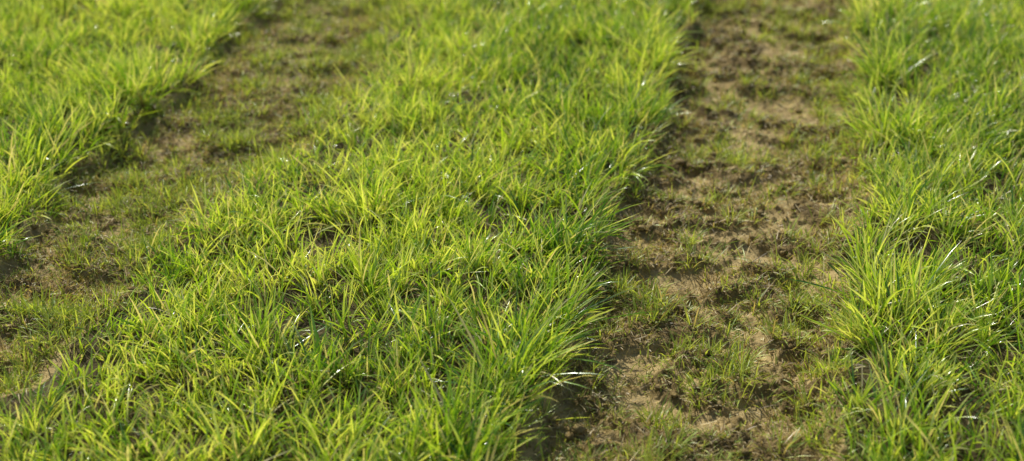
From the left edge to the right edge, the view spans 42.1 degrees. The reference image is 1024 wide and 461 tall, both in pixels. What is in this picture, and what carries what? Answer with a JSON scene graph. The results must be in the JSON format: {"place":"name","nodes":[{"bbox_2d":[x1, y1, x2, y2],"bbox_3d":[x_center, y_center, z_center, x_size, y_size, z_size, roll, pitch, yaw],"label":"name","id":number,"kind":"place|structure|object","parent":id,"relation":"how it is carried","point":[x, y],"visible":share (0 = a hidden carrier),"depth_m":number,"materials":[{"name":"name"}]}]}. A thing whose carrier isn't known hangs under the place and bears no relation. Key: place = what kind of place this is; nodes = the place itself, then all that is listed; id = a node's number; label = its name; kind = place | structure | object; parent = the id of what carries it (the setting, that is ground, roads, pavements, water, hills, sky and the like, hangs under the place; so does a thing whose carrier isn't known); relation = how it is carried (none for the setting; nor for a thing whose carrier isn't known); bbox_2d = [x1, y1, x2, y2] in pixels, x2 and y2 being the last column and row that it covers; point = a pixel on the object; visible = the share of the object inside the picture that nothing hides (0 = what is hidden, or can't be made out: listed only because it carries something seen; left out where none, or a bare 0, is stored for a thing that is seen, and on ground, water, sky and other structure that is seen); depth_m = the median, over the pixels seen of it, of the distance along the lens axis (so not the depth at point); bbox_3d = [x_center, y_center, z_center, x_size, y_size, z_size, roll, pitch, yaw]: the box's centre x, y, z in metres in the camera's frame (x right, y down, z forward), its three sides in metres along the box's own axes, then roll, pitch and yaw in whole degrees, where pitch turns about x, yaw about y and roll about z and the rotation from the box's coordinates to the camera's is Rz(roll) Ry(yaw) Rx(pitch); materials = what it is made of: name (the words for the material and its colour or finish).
{"place":"outdoors","nodes":[
{"label":"outdoors","id":0,"kind":"place"},
{"bbox_2d":[0,0,416,397],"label":"dirt track","id":1,"kind":"structure","parent":0,"point":[49,371],"depth_m":4.33,"materials":[{"name":"brown soil"}]},
{"bbox_2d":[0,0,1023,460],"bbox_3d":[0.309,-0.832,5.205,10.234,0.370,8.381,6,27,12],"label":"grass","id":2,"kind":"structure","parent":0,"point":[976,36],"depth_m":3.72,"materials":[{"name":"green plant"}]},
{"bbox_2d":[0,0,1023,460],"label":"dead grass","id":3,"kind":"structure","parent":0,"point":[654,184],"depth_m":3.90,"materials":[{"name":"brown plant"}]},
{"bbox_2d":[496,0,882,460],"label":"dirt track","id":4,"kind":"structure","parent":0,"point":[629,361],"depth_m":3.66,"materials":[{"name":"brown soil"}]},
{"bbox_2d":[0,0,872,460],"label":"soil clods","id":5,"kind":"object","parent":4,"relation":"on","point":[578,428],"visible":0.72,"depth_m":3.90,"materials":[{"name":"brown soil"}]},
{"bbox_2d":[0,0,891,460],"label":"grass tufts","id":6,"kind":"object","parent":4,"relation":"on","point":[66,310],"visible":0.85,"depth_m":4.01,"materials":[{"name":"plant"}]}
]}

